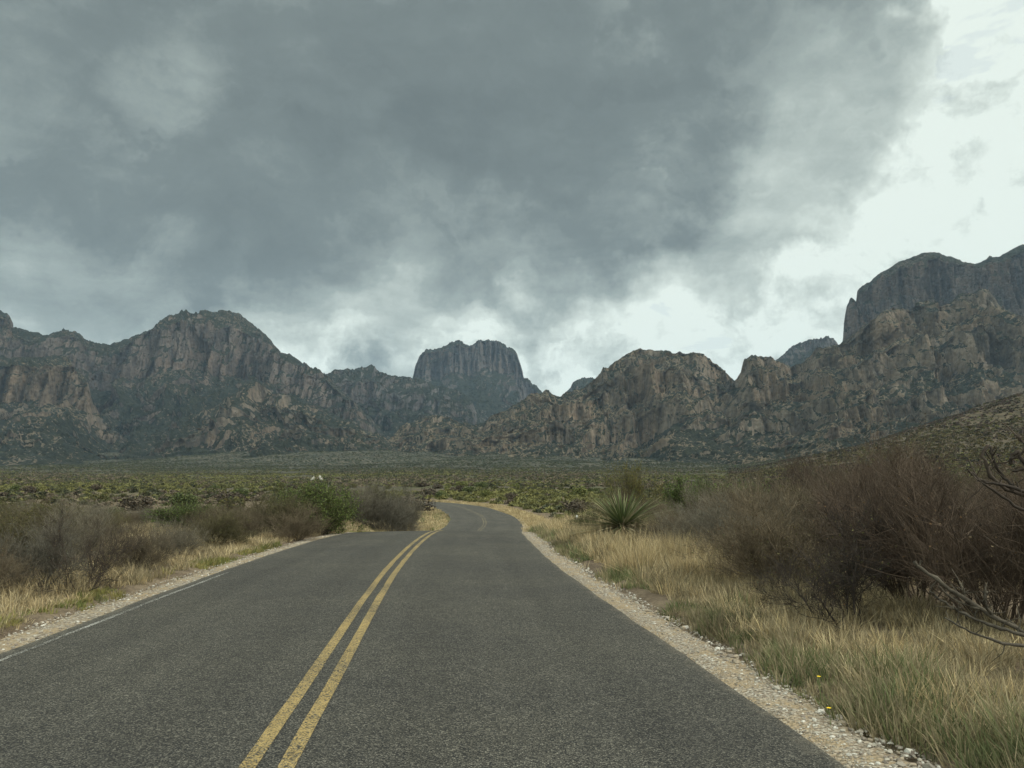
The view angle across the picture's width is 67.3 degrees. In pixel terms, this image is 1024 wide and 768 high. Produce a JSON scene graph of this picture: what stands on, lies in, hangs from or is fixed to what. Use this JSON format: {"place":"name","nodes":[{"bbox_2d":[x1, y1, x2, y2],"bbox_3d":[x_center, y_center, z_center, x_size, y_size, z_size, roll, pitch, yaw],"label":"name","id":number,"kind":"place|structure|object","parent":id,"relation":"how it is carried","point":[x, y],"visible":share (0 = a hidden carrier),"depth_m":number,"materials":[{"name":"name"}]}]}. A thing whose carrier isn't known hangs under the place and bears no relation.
{"place":"outdoors","nodes":[
{"label":"outdoors","id":0,"kind":"place"},
{"bbox_2d":[0,355,128,465],"bbox_3d":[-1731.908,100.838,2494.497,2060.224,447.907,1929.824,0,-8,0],"label":"mountain","id":1,"kind":"structure","parent":0,"point":[49,413],"depth_m":2318.69,"materials":[{"name":"grey stone"}]},
{"bbox_2d":[0,309,383,462],"bbox_3d":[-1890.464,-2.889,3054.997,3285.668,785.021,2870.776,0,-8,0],"label":"mountain","id":2,"kind":"structure","parent":0,"point":[163,380],"depth_m":3061.18,"materials":[{"name":"grey stone"}]},
{"bbox_2d":[153,380,397,457],"bbox_3d":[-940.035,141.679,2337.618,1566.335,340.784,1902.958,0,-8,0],"label":"mountain","id":3,"kind":"structure","parent":0,"point":[255,419],"depth_m":2131.36,"materials":[{"name":"grey stone"}]},
{"bbox_2d":[325,364,481,438],"bbox_3d":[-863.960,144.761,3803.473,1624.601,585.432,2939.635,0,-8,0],"label":"mountain","id":4,"kind":"structure","parent":0,"point":[390,405],"depth_m":3667.42,"materials":[{"name":"grey stone"}]},
{"bbox_2d":[0,500,846,767],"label":"road","id":5,"kind":"structure","parent":0,"point":[499,640],"depth_m":6.47,"materials":[{"name":"grey asphalt"}]},
{"bbox_2d":[0,572,228,660],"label":"road marking","id":6,"kind":"object","parent":5,"relation":"on","point":[12,655],"visible":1,"depth_m":9.31,"materials":[{"name":"white paint"}]},
{"bbox_2d":[238,530,436,767],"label":"road marking","id":7,"kind":"object","parent":5,"relation":"on","point":[255,755],"visible":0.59,"depth_m":6.02,"materials":[{"name":"yellow paint"}]},
{"bbox_2d":[277,530,442,767],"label":"road marking","id":8,"kind":"object","parent":5,"relation":"on","point":[293,753],"visible":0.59,"depth_m":6.05,"materials":[{"name":"yellow paint"}]},
{"bbox_2d":[413,339,541,422],"bbox_3d":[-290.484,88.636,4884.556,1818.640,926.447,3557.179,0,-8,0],"label":"mountain","id":9,"kind":"structure","parent":0,"point":[487,378],"depth_m":5000.34,"materials":[{"name":"grey stone"}]},
{"bbox_2d":[0,394,1023,767],"bbox_3d":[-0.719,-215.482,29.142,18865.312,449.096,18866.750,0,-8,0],"label":"ground","id":10,"kind":"structure","parent":0,"point":[652,598],"depth_m":404.10,"materials":[{"name":"brown soil"}]},
{"bbox_2d":[0,498,28,515],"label":"olive bush","id":11,"kind":"object","parent":10,"relation":"on","point":[12,505],"visible":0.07,"depth_m":32.52,"materials":[{"name":"green plant"}]},
{"bbox_2d":[0,500,33,527],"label":"olive bush","id":12,"kind":"object","parent":10,"relation":"on","point":[15,516],"visible":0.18,"depth_m":25.84,"materials":[{"name":"green plant"}]},
{"bbox_2d":[0,533,45,595],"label":"twiggy shrub","id":13,"kind":"object","parent":10,"relation":"on","point":[7,569],"visible":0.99,"depth_m":11.04,"materials":[{"name":"brown plant"}]},
{"bbox_2d":[1,496,48,520],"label":"grey shrub","id":14,"kind":"object","parent":10,"relation":"on","point":[24,508],"visible":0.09,"depth_m":28.91,"materials":[{"name":"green plant"}]},
{"bbox_2d":[19,484,36,492],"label":"brown bush","id":15,"kind":"object","parent":10,"relation":"on","point":[30,489],"visible":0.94,"depth_m":151.59,"materials":[{"name":"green plant"}]},
{"bbox_2d":[0,511,103,591],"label":"grey shrub","id":16,"kind":"object","parent":10,"relation":"on","point":[35,553],"visible":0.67,"depth_m":12.15,"materials":[{"name":"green plant"}]},
{"bbox_2d":[0,489,106,561],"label":"olive bush","id":17,"kind":"object","parent":10,"relation":"on","point":[20,523],"visible":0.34,"depth_m":16.51,"materials":[{"name":"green plant"}]},
{"bbox_2d":[11,484,128,567],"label":"grey shrub","id":18,"kind":"object","parent":10,"relation":"on","point":[85,520],"visible":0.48,"depth_m":15.61,"materials":[{"name":"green plant"}]},
{"bbox_2d":[17,499,148,598],"bbox_3d":[-6.558,2.640,11.848,1.660,1.997,1.925,1,-8,-5],"label":"dark stemmed shrub","id":19,"kind":"object","parent":10,"relation":"on","point":[102,563],"visible":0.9,"depth_m":11.85,"materials":[{"name":"brown plant"}]},
{"bbox_2d":[59,501,109,524],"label":"grey shrub","id":20,"kind":"object","parent":10,"relation":"on","point":[90,511],"visible":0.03,"depth_m":26.35,"materials":[{"name":"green plant"}]},
{"bbox_2d":[66,500,126,524],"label":"grey shrub","id":21,"kind":"object","parent":10,"relation":"on","point":[105,508],"visible":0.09,"depth_m":29.99,"materials":[{"name":"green plant"}]},
{"bbox_2d":[90,483,103,489],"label":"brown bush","id":22,"kind":"object","parent":10,"relation":"on","point":[93,486],"visible":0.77,"depth_m":168.54,"materials":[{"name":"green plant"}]},
{"bbox_2d":[90,493,109,500],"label":"olive bush","id":23,"kind":"object","parent":10,"relation":"on","point":[98,496],"visible":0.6,"depth_m":108.84,"materials":[{"name":"green plant"}]},
{"bbox_2d":[71,508,140,545],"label":"twiggy shrub","id":24,"kind":"object","parent":10,"relation":"on","point":[120,522],"visible":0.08,"depth_m":21.14,"materials":[{"name":"brown plant"}]},
{"bbox_2d":[114,508,142,523],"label":"twiggy shrub","id":25,"kind":"object","parent":10,"relation":"on","point":[137,515],"visible":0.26,"depth_m":38.46,"materials":[{"name":"brown plant"}]},
{"bbox_2d":[116,493,154,510],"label":"brown bush","id":26,"kind":"object","parent":10,"relation":"on","point":[147,500],"visible":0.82,"depth_m":83.88,"materials":[{"name":"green plant"}]},
{"bbox_2d":[119,503,155,524],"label":"grey shrub","id":27,"kind":"object","parent":10,"relation":"on","point":[141,513],"visible":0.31,"depth_m":40.66,"materials":[{"name":"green plant"}]},
{"bbox_2d":[84,510,196,572],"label":"twiggy shrub","id":28,"kind":"object","parent":10,"relation":"on","point":[145,549],"visible":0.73,"depth_m":15.10,"materials":[{"name":"brown plant"}]},
{"bbox_2d":[117,503,164,522],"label":"twiggy shrub","id":29,"kind":"object","parent":10,"relation":"on","point":[145,511],"visible":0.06,"depth_m":45.75,"materials":[{"name":"brown plant"}]},
{"bbox_2d":[0,532,351,652],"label":"gravel shoulder","id":30,"kind":"object","parent":10,"relation":"on","point":[87,615],"visible":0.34,"depth_m":10.56,"materials":[{"name":"beige gravel"}]},
{"bbox_2d":[143,512,218,555],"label":"grey shrub","id":31,"kind":"object","parent":10,"relation":"on","point":[181,542],"visible":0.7,"depth_m":18.10,"materials":[{"name":"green plant"}]},
{"bbox_2d":[169,491,197,506],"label":"green bush","id":32,"kind":"object","parent":10,"relation":"on","point":[184,499],"visible":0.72,"depth_m":91.31,"materials":[{"name":"green plant"}]},
{"bbox_2d":[139,492,231,531],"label":"green bush","id":33,"kind":"object","parent":10,"relation":"on","point":[182,510],"visible":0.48,"depth_m":30.61,"materials":[{"name":"green plant"}]},
{"bbox_2d":[179,506,219,532],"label":"olive bush","id":34,"kind":"object","parent":10,"relation":"on","point":[198,511],"visible":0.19,"depth_m":29.58,"materials":[{"name":"green plant"}]},
{"bbox_2d":[0,517,407,592],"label":"dry grass","id":35,"kind":"structure","parent":10,"relation":"on","point":[160,528],"depth_m":24.20,"materials":[{"name":"beige plant"}]},
{"bbox_2d":[177,498,242,528],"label":"dark stemmed shrub","id":36,"kind":"object","parent":10,"relation":"on","point":[209,513],"visible":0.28,"depth_m":28.05,"materials":[{"name":"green plant"}]},
{"bbox_2d":[0,520,435,633],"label":"dry grass","id":37,"kind":"structure","parent":10,"relation":"on","point":[12,600],"depth_m":13.17,"materials":[{"name":"beige plant"}]},
{"bbox_2d":[0,527,435,628],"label":"green grass","id":38,"kind":"structure","parent":10,"relation":"on","point":[84,606],"depth_m":11.82,"materials":[{"name":"plant"}]},
{"bbox_2d":[180,501,261,547],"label":"olive bush","id":39,"kind":"object","parent":10,"relation":"on","point":[225,527],"visible":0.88,"depth_m":21.06,"materials":[{"name":"green plant"}]},
{"bbox_2d":[214,490,237,503],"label":"brown bush","id":40,"kind":"object","parent":10,"relation":"on","point":[222,494],"visible":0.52,"depth_m":105.44,"materials":[{"name":"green plant"}]},
{"bbox_2d":[190,493,272,539],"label":"twiggy shrub","id":41,"kind":"object","parent":10,"relation":"on","point":[252,523],"visible":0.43,"depth_m":23.66,"materials":[{"name":"brown plant"}]},
{"bbox_2d":[217,496,246,509],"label":"olive bush","id":42,"kind":"object","parent":10,"relation":"on","point":[235,501],"visible":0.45,"depth_m":85.20,"materials":[{"name":"green plant"}]},
{"bbox_2d":[231,487,249,495],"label":"green bush","id":43,"kind":"object","parent":10,"relation":"on","point":[242,492],"visible":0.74,"depth_m":155.38,"materials":[{"name":"green plant"}]},
{"bbox_2d":[239,487,315,533],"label":"olive bush","id":44,"kind":"object","parent":10,"relation":"on","point":[290,501],"visible":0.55,"depth_m":26.41,"materials":[{"name":"green plant"}]},
{"bbox_2d":[256,501,339,543],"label":"twiggy shrub","id":45,"kind":"object","parent":10,"relation":"on","point":[299,524],"visible":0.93,"depth_m":24.45,"materials":[{"name":"brown plant"}]},
{"bbox_2d":[263,465,369,534],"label":"green bush","id":46,"kind":"object","parent":10,"relation":"on","point":[328,496],"visible":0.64,"depth_m":28.32,"materials":[{"name":"green plant"}]},
{"bbox_2d":[327,476,399,523],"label":"grey shrub","id":47,"kind":"object","parent":10,"relation":"on","point":[366,497],"visible":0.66,"depth_m":43.22,"materials":[{"name":"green plant"}]},
{"bbox_2d":[343,477,427,530],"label":"grey shrub","id":48,"kind":"object","parent":10,"relation":"on","point":[387,515],"visible":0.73,"depth_m":43.81,"materials":[{"name":"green plant"}]},
{"bbox_2d":[342,506,450,531],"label":"dry grass","id":49,"kind":"structure","parent":10,"relation":"on","point":[438,518],"depth_m":72.70,"materials":[{"name":"beige plant"}]},
{"bbox_2d":[1,449,795,470],"bbox_3d":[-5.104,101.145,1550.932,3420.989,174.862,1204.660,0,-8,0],"label":"desert scrub","id":50,"kind":"object","parent":10,"relation":"on","point":[67,466],"visible":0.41,"depth_m":1243.77,"materials":[{"name":"green plant"}]},
{"bbox_2d":[387,482,426,530],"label":"grey shrub","id":51,"kind":"object","parent":10,"relation":"on","point":[414,523],"visible":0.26,"depth_m":47.27,"materials":[{"name":"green plant"}]},
{"bbox_2d":[403,495,435,511],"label":"brown bush","id":52,"kind":"object","parent":10,"relation":"on","point":[427,502],"visible":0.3,"depth_m":87.28,"materials":[{"name":"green plant"}]},
{"bbox_2d":[418,486,436,496],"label":"brown bush","id":53,"kind":"object","parent":10,"relation":"on","point":[432,491],"visible":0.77,"depth_m":141.97,"materials":[{"name":"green plant"}]},
{"bbox_2d":[474,481,487,488],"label":"green bush","id":54,"kind":"object","parent":10,"relation":"on","point":[481,484],"visible":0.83,"depth_m":203.08,"materials":[{"name":"green plant"}]},
{"bbox_2d":[478,489,492,496],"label":"yellow green bush","id":55,"kind":"object","parent":10,"relation":"on","point":[485,493],"visible":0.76,"depth_m":130.68,"materials":[{"name":"green plant"}]},
{"bbox_2d":[428,499,551,531],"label":"dry grass","id":56,"kind":"structure","parent":10,"relation":"on","point":[529,518],"depth_m":86.92,"materials":[{"name":"beige plant"}]},
{"bbox_2d":[504,492,517,499],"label":"brown bush","id":57,"kind":"object","parent":10,"relation":"on","point":[511,496],"visible":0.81,"depth_m":119.76,"materials":[{"name":"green plant"}]},
{"bbox_2d":[0,391,1023,491],"bbox_3d":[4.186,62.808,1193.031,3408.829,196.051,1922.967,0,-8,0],"label":"desert scrub","id":58,"kind":"object","parent":10,"relation":"on","point":[401,474],"visible":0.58,"depth_m":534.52,"materials":[{"name":"green plant"}]},
{"bbox_2d":[0,455,1023,520],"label":"desert scrub","id":59,"kind":"object","parent":10,"relation":"on","point":[533,497],"visible":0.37,"depth_m":153.92,"materials":[{"name":"green plant"}]},
{"bbox_2d":[562,498,589,514],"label":"brown bush","id":60,"kind":"object","parent":10,"relation":"on","point":[572,504],"visible":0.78,"depth_m":80.26,"materials":[{"name":"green plant"}]},
{"bbox_2d":[569,485,587,495],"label":"yellow green bush","id":61,"kind":"object","parent":10,"relation":"on","point":[582,491],"visible":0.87,"depth_m":136.53,"materials":[{"name":"green plant"}]},
{"bbox_2d":[559,505,610,528],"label":"olive bush","id":62,"kind":"object","parent":10,"relation":"on","point":[581,518],"visible":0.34,"depth_m":26.49,"materials":[{"name":"green plant"}]},
{"bbox_2d":[546,486,675,544],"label":"sotol plant","id":63,"kind":"object","parent":10,"relation":"on","point":[620,516],"visible":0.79,"depth_m":21.40,"materials":[{"name":"green plant"}]},
{"bbox_2d":[600,488,621,500],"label":"olive bush","id":64,"kind":"object","parent":10,"relation":"on","point":[606,494],"visible":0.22,"depth_m":104.54,"materials":[{"name":"green plant"}]},
{"bbox_2d":[575,481,650,519],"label":"twiggy shrub","id":65,"kind":"object","parent":10,"relation":"on","point":[608,495],"visible":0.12,"depth_m":36.28,"materials":[{"name":"brown plant"}]},
{"bbox_2d":[598,451,669,509],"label":"yellow green bush","id":66,"kind":"object","parent":10,"relation":"on","point":[635,484],"visible":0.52,"depth_m":49.62,"materials":[{"name":"green plant"}]},
{"bbox_2d":[635,500,668,519],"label":"twiggy shrub","id":67,"kind":"object","parent":10,"relation":"on","point":[648,509],"visible":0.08,"depth_m":40.85,"materials":[{"name":"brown plant"}]},
{"bbox_2d":[616,500,698,540],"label":"twiggy shrub","id":68,"kind":"object","parent":10,"relation":"on","point":[657,524],"visible":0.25,"depth_m":19.02,"materials":[{"name":"brown plant"}]},
{"bbox_2d":[641,500,697,524],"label":"twiggy shrub","id":69,"kind":"object","parent":10,"relation":"on","point":[661,511],"visible":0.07,"depth_m":24.47,"materials":[{"name":"brown plant"}]},
{"bbox_2d":[530,509,826,579],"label":"dry grass","id":70,"kind":"structure","parent":10,"relation":"on","point":[645,549],"depth_m":14.95,"materials":[{"name":"beige plant"}]},
{"bbox_2d":[643,499,730,546],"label":"grey shrub","id":71,"kind":"object","parent":10,"relation":"on","point":[687,528],"visible":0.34,"depth_m":17.34,"materials":[{"name":"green plant"}]},
{"bbox_2d":[656,465,729,518],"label":"green bush","id":72,"kind":"object","parent":10,"relation":"on","point":[675,495],"visible":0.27,"depth_m":32.04,"materials":[{"name":"green plant"}]},
{"bbox_2d":[679,483,738,512],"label":"bare shrub","id":73,"kind":"object","parent":10,"relation":"on","point":[701,499],"depth_m":29.10,"materials":[{"name":"brown plant"}]},
{"bbox_2d":[518,519,917,767],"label":"gravel shoulder","id":74,"kind":"object","parent":10,"relation":"on","point":[731,683],"visible":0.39,"depth_m":6.43},
{"bbox_2d":[523,532,940,767],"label":"gravel","id":75,"kind":"structure","parent":74,"relation":"on","point":[890,751],"depth_m":6.29,"materials":[{"name":"beige gravel"}]},
{"bbox_2d":[658,463,781,527],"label":"grey shrub","id":76,"kind":"object","parent":10,"relation":"on","point":[698,497],"visible":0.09,"depth_m":19.46,"materials":[{"name":"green plant"}]},
{"bbox_2d":[669,461,827,531],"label":"twiggy shrub","id":77,"kind":"object","parent":10,"relation":"on","point":[733,496],"visible":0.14,"depth_m":17.50,"materials":[{"name":"brown plant"}]},
{"bbox_2d":[683,482,815,558],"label":"grey shrub","id":78,"kind":"object","parent":10,"relation":"on","point":[710,521],"visible":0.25,"depth_m":15.32,"materials":[{"name":"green plant"}]},
{"bbox_2d":[663,457,872,597],"bbox_3d":[3.981,2.435,12.079,3.448,2.512,3.789,3,-8,-23],"label":"twiggy shrub","id":79,"kind":"object","parent":10,"relation":"on","point":[740,561],"visible":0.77,"depth_m":11.76,"materials":[{"name":"brown plant"}]},
{"bbox_2d":[526,525,1023,767],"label":"green grass","id":80,"kind":"structure","parent":10,"relation":"on","point":[865,705],"depth_m":5.76,"materials":[{"name":"plant"}]},
{"bbox_2d":[538,510,1023,754],"bbox_3d":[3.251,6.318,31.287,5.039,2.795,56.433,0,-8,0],"label":"dry grass","id":81,"kind":"structure","parent":10,"relation":"on","point":[985,651],"depth_m":8.02,"materials":[{"name":"beige plant"}]},
{"bbox_2d":[727,440,874,566],"bbox_3d":[6.827,2.627,15.976,3.976,2.992,4.034,2,-8,-15],"label":"twiggy shrub","id":82,"kind":"object","parent":10,"relation":"on","point":[805,510],"visible":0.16,"depth_m":16.16,"materials":[{"name":"brown plant"}]},
{"bbox_2d":[773,477,847,547],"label":"olive bush","id":83,"kind":"object","parent":10,"relation":"on","point":[803,497],"visible":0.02,"depth_m":20.54,"materials":[{"name":"green plant"}]},
{"bbox_2d":[730,467,909,635],"bbox_3d":[3.478,1.998,8.630,2.101,2.110,2.551,-2,-8,17],"label":"dark stemmed shrub","id":84,"kind":"object","parent":10,"relation":"on","point":[831,583],"visible":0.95,"depth_m":8.61,"materials":[{"name":"brown plant"}]},
{"bbox_2d":[744,438,926,518],"bbox_3d":[9.720,3.108,23.131,5.113,3.378,5.048,5,-9,-32],"label":"bare shrub","id":85,"kind":"object","parent":10,"relation":"on","point":[790,471],"visible":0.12,"depth_m":23.22,"materials":[{"name":"brown plant"}]},
{"bbox_2d":[799,458,969,578],"bbox_3d":[6.713,2.442,13.988,3.422,2.268,3.386,-6,-9,36],"label":"bare shrub","id":86,"kind":"object","parent":10,"relation":"on","point":[829,523],"visible":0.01,"depth_m":14.46,"materials":[{"name":"brown plant"}]},
{"bbox_2d":[799,409,979,590],"bbox_3d":[5.974,1.824,11.917,3.155,2.792,3.265,6,-10,-39],"label":"bare shrub","id":87,"kind":"object","parent":10,"relation":"on","point":[870,467],"visible":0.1,"depth_m":11.78,"materials":[{"name":"brown plant"}]},
{"bbox_2d":[833,439,962,493],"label":"bare shrub","id":88,"kind":"object","parent":10,"relation":"on","point":[891,468],"depth_m":26.36,"materials":[{"name":"brown plant"}]},
{"bbox_2d":[780,409,1020,608],"bbox_3d":[5.117,1.621,10.134,4.265,2.654,3.785,3,-8,-21],"label":"bare shrub","id":89,"kind":"object","parent":10,"relation":"on","point":[891,571],"visible":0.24,"depth_m":9.83,"materials":[{"name":"brown plant"}]},
{"bbox_2d":[800,413,1023,630],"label":"bare shrub","id":90,"kind":"object","parent":10,"relation":"on","point":[993,557],"visible":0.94,"depth_m":8.30,"materials":[{"name":"brown plant"}]},
{"bbox_2d":[912,560,1023,660],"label":"dead branches","id":91,"kind":"object","parent":10,"relation":"on","point":[987,611],"visible":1,"depth_m":6.52,"materials":[{"name":"grey wood"}]},
{"bbox_2d":[915,459,1023,526],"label":"bare shrub","id":92,"kind":"object","parent":10,"relation":"on","point":[976,482],"visible":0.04,"depth_m":23.66,"materials":[{"name":"brown plant"}]},
{"bbox_2d":[941,479,1020,559],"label":"twiggy shrub","id":93,"kind":"object","parent":10,"relation":"on","point":[980,503],"depth_m":14.38,"materials":[{"name":"brown plant"}]},
{"bbox_2d":[944,455,1023,494],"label":"olive bush","id":94,"kind":"object","parent":10,"relation":"on","point":[983,474],"visible":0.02,"depth_m":26.84,"materials":[{"name":"green plant"}]},
{"bbox_2d":[948,466,1023,550],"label":"bare shrub","id":95,"kind":"object","parent":10,"relation":"on","point":[989,496],"visible":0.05,"depth_m":15.31,"materials":[{"name":"brown plant"}]},
{"bbox_2d":[960,418,1023,510],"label":"dead branches","id":96,"kind":"object","parent":10,"relation":"on","point":[1017,490],"visible":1,"depth_m":6.25,"materials":[{"name":"wood"}]},
{"bbox_2d":[963,448,1023,508],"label":"bare shrub","id":97,"kind":"object","parent":10,"relation":"on","point":[1005,481],"visible":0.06,"depth_m":17.07,"materials":[{"name":"brown plant"}]},
{"bbox_2d":[0,0,1023,396],"label":"sky","id":98,"kind":"structure","parent":0,"point":[576,187],"materials":[{"name":"grey"}]},
{"bbox_2d":[388,348,738,462],"bbox_3d":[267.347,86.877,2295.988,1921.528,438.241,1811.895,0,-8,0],"label":"mountain","id":99,"kind":"structure","parent":0,"point":[662,405],"depth_m":2046.95,"materials":[{"name":"grey stone"}]},
{"bbox_2d":[567,377,593,391],"bbox_3d":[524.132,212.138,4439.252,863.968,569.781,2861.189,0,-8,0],"label":"mountain","id":100,"kind":"structure","parent":0,"point":[581,383],"depth_m":4423.54,"materials":[{"name":"grey stone"}]},
{"bbox_2d":[776,336,837,366],"bbox_3d":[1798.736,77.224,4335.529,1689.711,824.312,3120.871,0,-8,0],"label":"mountain","id":101,"kind":"structure","parent":0,"point":[798,353],"depth_m":4472.86,"materials":[{"name":"grey stone"}]},
{"bbox_2d":[713,288,1023,464],"bbox_3d":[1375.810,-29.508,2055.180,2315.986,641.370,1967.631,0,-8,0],"label":"mountain","id":102,"kind":"structure","parent":0,"point":[959,353],"depth_m":1960.69,"materials":[{"name":"grey stone"}]},
{"bbox_2d":[843,244,1023,340],"bbox_3d":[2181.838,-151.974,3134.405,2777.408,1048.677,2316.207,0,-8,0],"label":"mountain","id":103,"kind":"structure","parent":0,"point":[938,277],"depth_m":3062.52,"materials":[{"name":"grey stone"}]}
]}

